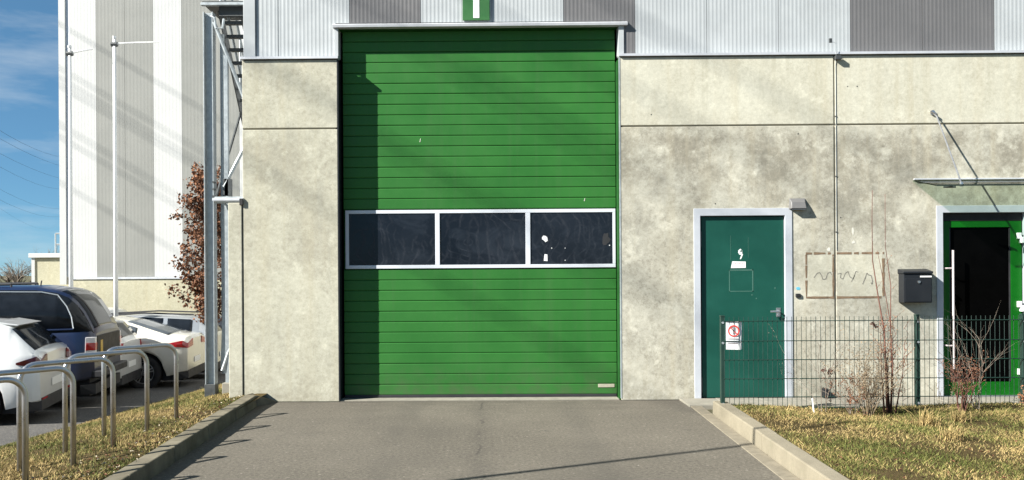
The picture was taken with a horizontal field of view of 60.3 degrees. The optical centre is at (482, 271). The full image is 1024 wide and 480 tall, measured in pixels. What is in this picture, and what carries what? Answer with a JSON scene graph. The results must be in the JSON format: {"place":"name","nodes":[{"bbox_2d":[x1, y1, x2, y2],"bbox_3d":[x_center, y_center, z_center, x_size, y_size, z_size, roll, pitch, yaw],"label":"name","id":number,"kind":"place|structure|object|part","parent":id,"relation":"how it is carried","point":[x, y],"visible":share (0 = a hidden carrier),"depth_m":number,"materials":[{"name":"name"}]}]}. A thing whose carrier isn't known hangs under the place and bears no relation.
{"place":"outdoors","nodes":[
{"label":"outdoors","id":0,"kind":"place"},
{"bbox_2d":[0,0,59,275],"label":"sky","id":1,"kind":"structure","parent":0,"point":[29,59],"materials":[{"name":"blue"}]},
{"bbox_2d":[0,368,225,445],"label":"parking lot","id":2,"kind":"structure","parent":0,"point":[49,418],"depth_m":14.32,"materials":[{"name":"grey asphalt"}]},
{"bbox_2d":[0,318,70,413],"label":"white hatchback","id":3,"kind":"object","parent":2,"relation":"on","point":[24,342],"visible":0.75,"depth_m":12.02,"materials":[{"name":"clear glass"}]},
{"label":"windows","id":4,"kind":"part","parent":3,"relation":"part of","materials":[{"name":"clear glass"}]},
{"bbox_2d":[0,280,126,396],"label":"blue pickup","id":5,"kind":"object","parent":2,"relation":"on","point":[75,320],"visible":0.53,"depth_m":13.94,"materials":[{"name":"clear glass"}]},
{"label":"windows","id":6,"kind":"part","parent":5,"relation":"part of","materials":[{"name":"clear glass"}]},
{"bbox_2d":[66,45,92,286],"bbox_3d":[-9.068,-1.333,19.880,0.590,7.561,0.112,0,0,1],"label":"flagpole","id":7,"kind":"object","parent":2,"relation":"on","point":[69,53],"visible":0.84,"depth_m":19.85,"materials":[{"name":"metal"}]},
{"bbox_2d":[77,318,141,396],"bbox_3d":[-8.521,1.568,16.568,3.715,1.478,1.660,0,0,-8],"label":"white car","id":8,"kind":"object","parent":2,"relation":"on","point":[131,371],"visible":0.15,"depth_m":16.79,"materials":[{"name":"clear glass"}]},
{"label":"windows","id":9,"kind":"part","parent":8,"relation":"part of","materials":[{"name":"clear glass"}]},
{"bbox_2d":[108,307,127,313],"bbox_3d":[-11.676,1.771,23.549,4.615,1.708,1.813,0,0,2],"label":"white estate","id":10,"kind":"object","parent":2,"relation":"on","point":[111,309],"visible":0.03,"depth_m":23.63,"materials":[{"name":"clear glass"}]},
{"bbox_2d":[110,36,158,315],"bbox_3d":[-7.731,-1.421,19.668,1.068,7.702,0.112,0,0,1],"label":"flagpole","id":11,"kind":"object","parent":2,"relation":"on","point":[114,44],"visible":0.91,"depth_m":19.64,"materials":[{"name":"metal"}]},
{"bbox_2d":[113,316,204,387],"bbox_3d":[-8.311,1.652,18.394,4.615,1.468,1.856,0,0,-5],"label":"white coupe","id":12,"kind":"object","parent":2,"relation":"on","point":[189,346],"visible":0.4,"depth_m":17.77,"materials":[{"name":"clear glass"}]},
{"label":"windows","id":13,"kind":"part","parent":12,"relation":"part of","materials":[{"name":"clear glass"}]},
{"bbox_2d":[112,310,221,372],"bbox_3d":[-8.441,1.705,20.596,4.615,1.562,1.811,0,0,-5],"label":"silver estate","id":14,"kind":"object","parent":2,"relation":"on","point":[187,322],"visible":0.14,"depth_m":20.05,"materials":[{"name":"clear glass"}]},
{"bbox_2d":[139,317,221,330],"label":"windows","id":15,"kind":"structure","parent":14,"relation":"in","point":[186,324],"depth_m":19.98,"materials":[{"name":"black glass"}]},
{"bbox_2d":[0,381,266,479],"bbox_3d":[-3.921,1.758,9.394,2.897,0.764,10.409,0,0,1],"label":"verge grass","id":16,"kind":"structure","parent":0,"point":[163,404],"depth_m":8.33,"materials":[{"name":"plant"}]},
{"bbox_2d":[0,377,28,479],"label":"bike hoop","id":17,"kind":"object","parent":16,"relation":"on","point":[19,384],"visible":1,"depth_m":6.07,"materials":[{"name":"silver metal"}]},
{"bbox_2d":[0,366,76,465],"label":"bike hoop","id":18,"kind":"object","parent":16,"relation":"on","point":[68,372],"visible":1,"depth_m":6.77,"materials":[{"name":"silver metal"}]},
{"bbox_2d":[16,356,115,471],"bbox_3d":[-3.389,1.303,7.210,0.043,1.183,0.811,0,0,39],"label":"bike hoop","id":19,"kind":"object","parent":16,"relation":"on","point":[108,362],"visible":0.73,"depth_m":7.18,"materials":[{"name":"silver metal"}]},
{"bbox_2d":[62,349,149,452],"bbox_3d":[-3.383,1.305,7.950,0.043,1.183,0.811,0,0,39],"label":"bike hoop","id":20,"kind":"object","parent":16,"relation":"on","point":[142,354],"visible":0.73,"depth_m":7.85,"materials":[{"name":"silver metal"}]},
{"bbox_2d":[101,343,178,436],"bbox_3d":[-3.376,1.310,8.720,0.043,1.183,0.811,0,0,39],"label":"bike hoop","id":21,"kind":"object","parent":16,"relation":"on","point":[103,388],"visible":0.63,"depth_m":8.68,"materials":[{"name":"silver metal"}]},
{"bbox_2d":[201,0,244,396],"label":"steel stair","id":22,"kind":"object","parent":16,"relation":"on","point":[222,11],"visible":0.41,"depth_m":11.28,"materials":[{"name":"metal"}]},
{"bbox_2d":[21,396,1020,479],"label":"leaf litter","id":23,"kind":"object","parent":16,"relation":"on","point":[97,458],"visible":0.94,"depth_m":7.21,"materials":[{"name":"brown plant"}]},
{"bbox_2d":[184,313,221,325],"bbox_3d":[-8.429,1.838,23.174,4.415,1.508,1.814,0,0,1],"label":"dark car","id":24,"kind":"object","parent":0,"point":[220,322],"visible":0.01,"depth_m":22.72,"materials":[{"name":"metal"}]},
{"bbox_2d":[0,276,712,413],"bbox_3d":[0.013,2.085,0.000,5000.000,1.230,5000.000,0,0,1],"label":"ground","id":25,"kind":"structure","parent":0,"point":[29,279],"depth_m":15.12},
{"bbox_2d":[0,263,24,281],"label":"bare tree","id":26,"kind":"object","parent":25,"relation":"on","point":[6,279],"visible":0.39,"depth_m":120.32,"materials":[{"name":"brown plant"}]},
{"bbox_2d":[0,259,31,281],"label":"bare tree","id":27,"kind":"object","parent":25,"relation":"on","point":[18,277],"visible":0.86,"depth_m":118.42,"materials":[{"name":"brown plant"}]},
{"bbox_2d":[28,233,81,285],"bbox_3d":[-15.092,0.354,35.083,2.800,5.900,6.100,0,0,1],"label":"concrete annex","id":28,"kind":"object","parent":25,"relation":"on","point":[45,268],"visible":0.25,"depth_m":32.14,"materials":[{"name":"concrete"}]},
{"bbox_2d":[58,0,242,313],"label":"white hall","id":29,"kind":"structure","parent":25,"relation":"on","point":[160,125],"depth_m":25.69,"materials":[{"name":"metal"}]},
{"bbox_2d":[103,393,276,479],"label":"kerb","id":30,"kind":"structure","parent":25,"relation":"on","point":[156,461],"depth_m":7.43,"materials":[{"name":"concrete"}]},
{"bbox_2d":[164,161,221,323],"bbox_3d":[-5.210,0.128,16.678,1.426,4.405,1.340,0,0,39],"label":"copper tree","id":31,"kind":"object","parent":25,"relation":"on","point":[197,234],"visible":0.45,"depth_m":16.48,"materials":[{"name":"brown plant"}]},
{"bbox_2d":[228,0,1023,401],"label":"warehouse","id":32,"kind":"structure","parent":25,"relation":"on","point":[508,200],"depth_m":10.33,"materials":[{"name":"concrete"}]},
{"bbox_2d":[462,0,489,20],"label":"number sign","id":33,"kind":"object","parent":32,"relation":"attached to","point":[476,10],"visible":1,"depth_m":10.36,"materials":[{"name":"green plastic"}]},
{"bbox_2d":[693,208,792,397],"bbox_3d":[3.051,0.373,10.315,1.147,2.236,0.159,0,0,0],"label":"steel door","id":34,"kind":"structure","parent":32,"relation":"in","point":[743,256],"depth_m":10.31,"materials":[{"name":"teal paint"}]},
{"bbox_2d":[789,198,806,209],"bbox_3d":[3.677,-0.792,10.241,0.202,0.135,0.071,0,0,1],"label":"wall lamp","id":35,"kind":"object","parent":32,"relation":"attached to","point":[797,203],"visible":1,"depth_m":10.22,"materials":[{"name":"grey metal"}]},
{"bbox_2d":[829,38,841,249],"bbox_3d":[4.109,-1.486,10.245,0.140,2.460,0.060,0,0,1],"label":"lightning conductor","id":36,"kind":"object","parent":32,"relation":"attached to","point":[837,57],"visible":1,"depth_m":10.27,"materials":[{"name":"metal"}]},
{"bbox_2d":[898,269,932,302],"bbox_3d":[5.017,0.159,10.191,0.343,0.389,0.152,0,0,1],"label":"letter box","id":37,"kind":"object","parent":32,"relation":"attached to","point":[915,288],"visible":1,"depth_m":10.12,"materials":[{"name":"paint"}]},
{"bbox_2d":[913,110,1023,187],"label":"glass canopy","id":38,"kind":"object","parent":32,"relation":"attached to","point":[951,184],"visible":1,"depth_m":10.06,"materials":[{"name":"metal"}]},
{"bbox_2d":[936,205,1023,396],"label":"glazed door","id":39,"kind":"structure","parent":32,"relation":"in","point":[980,271],"depth_m":10.33,"materials":[{"name":"green metal"}]},
{"bbox_2d":[691,406,800,479],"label":"gutter","id":40,"kind":"object","parent":25,"relation":"on","point":[770,463],"visible":0.63,"depth_m":7.50,"materials":[{"name":"concrete"}]},
{"bbox_2d":[713,401,848,479],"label":"kerb","id":41,"kind":"structure","parent":25,"relation":"on","point":[798,462],"depth_m":7.07,"materials":[{"name":"concrete"}]},
{"bbox_2d":[150,399,781,479],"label":"driveway","id":42,"kind":"structure","parent":0,"point":[619,439],"depth_m":7.71,"materials":[{"name":"grey asphalt"}]},
{"bbox_2d":[679,396,1019,409],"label":"path","id":43,"kind":"structure","parent":0,"point":[706,403],"depth_m":9.96,"materials":[{"name":"grey concrete"}]},
{"bbox_2d":[822,388,833,397],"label":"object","id":44,"kind":"object","parent":43,"relation":"on","point":[824,393],"depth_m":10.17,"materials":[{"name":"paint"}]},
{"bbox_2d":[732,400,1023,479],"bbox_3d":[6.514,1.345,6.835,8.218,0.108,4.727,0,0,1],"label":"lawn grass","id":45,"kind":"structure","parent":0,"point":[862,421],"depth_m":7.36,"materials":[{"name":"plant"}]},
{"bbox_2d":[773,321,874,411],"bbox_3d":[3.424,0.954,8.886,1.198,0.942,0.568,0,0,38],"label":"bare shrub","id":46,"kind":"object","parent":45,"relation":"on","point":[835,358],"visible":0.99,"depth_m":8.84,"materials":[{"name":"brown plant"}]},
{"bbox_2d":[821,364,904,413],"bbox_3d":[3.740,1.158,8.713,0.694,0.537,0.593,0,0,-33],"label":"dry bush","id":47,"kind":"object","parent":45,"relation":"on","point":[852,397],"visible":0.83,"depth_m":8.73,"materials":[{"name":"brown plant"}]},
{"bbox_2d":[820,321,915,415],"bbox_3d":[3.843,0.944,8.551,0.677,0.958,0.922,0,0,-18],"label":"dry bush","id":48,"kind":"object","parent":45,"relation":"on","point":[875,391],"visible":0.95,"depth_m":8.54,"materials":[{"name":"brown plant"}]},
{"bbox_2d":[719,314,1023,408],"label":"fence","id":49,"kind":"object","parent":45,"relation":"on","point":[917,396],"visible":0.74,"depth_m":9.08,"materials":[{"name":"metal"}]},
{"bbox_2d":[726,322,741,349],"bbox_3d":[2.604,0.656,9.093,0.171,0.295,0.021,0,0,-4],"label":"warning sign","id":50,"kind":"object","parent":49,"relation":"attached to","point":[733,331],"visible":1,"depth_m":9.09,"materials":[{"name":"white plastic"}]},
{"bbox_2d":[821,367,831,374],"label":"leaf clump","id":51,"kind":"object","parent":49,"relation":"attached to","point":[823,370],"visible":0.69,"depth_m":9.04,"materials":[{"name":"brown plant"}]},
{"bbox_2d":[869,190,913,413],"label":"tall dead stalks","id":52,"kind":"object","parent":45,"relation":"on","point":[889,404],"visible":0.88,"depth_m":8.73,"materials":[{"name":"orange plant"}]},
{"bbox_2d":[899,405,953,427],"bbox_3d":[4.024,1.291,7.862,0.538,0.174,0.555,0,0,1],"label":"grass tuft","id":53,"kind":"object","parent":45,"relation":"on","point":[926,418],"visible":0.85,"depth_m":7.84,"materials":[{"name":"plant"}]},
{"bbox_2d":[925,367,960,407],"bbox_3d":[4.652,1.186,8.864,0.339,0.437,0.262,0,0,29],"label":"thin weed","id":54,"kind":"object","parent":45,"relation":"on","point":[940,393],"visible":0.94,"depth_m":8.90,"materials":[{"name":"beige plant"}]},
{"bbox_2d":[930,422,979,441],"bbox_3d":[3.864,1.297,7.135,0.393,0.150,0.375,0,0,-28],"label":"grass tuft","id":55,"kind":"object","parent":45,"relation":"on","point":[947,435],"visible":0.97,"depth_m":7.16,"materials":[{"name":"plant"}]},
{"bbox_2d":[940,406,976,422],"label":"grass tuft","id":56,"kind":"object","parent":45,"relation":"on","point":[956,417],"visible":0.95,"depth_m":8.13,"materials":[{"name":"plant"}]},
{"bbox_2d":[935,349,987,411],"bbox_3d":[4.758,1.065,8.700,0.423,0.674,0.516,0,0,43],"label":"red shrub","id":57,"kind":"object","parent":45,"relation":"on","point":[963,400],"visible":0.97,"depth_m":8.68,"materials":[{"name":"brown plant"}]},
{"bbox_2d":[919,309,1014,408],"bbox_3d":[4.764,0.834,8.986,1.018,1.124,0.963,0,0,1],"label":"bare shrub","id":58,"kind":"object","parent":45,"relation":"on","point":[975,406],"visible":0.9,"depth_m":8.78,"materials":[{"name":"brown plant"}]},
{"bbox_2d":[1013,385,1023,403],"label":"brown tuft","id":59,"kind":"object","parent":45,"relation":"on","point":[1022,396],"visible":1,"depth_m":8.59,"materials":[{"name":"orange plant"}]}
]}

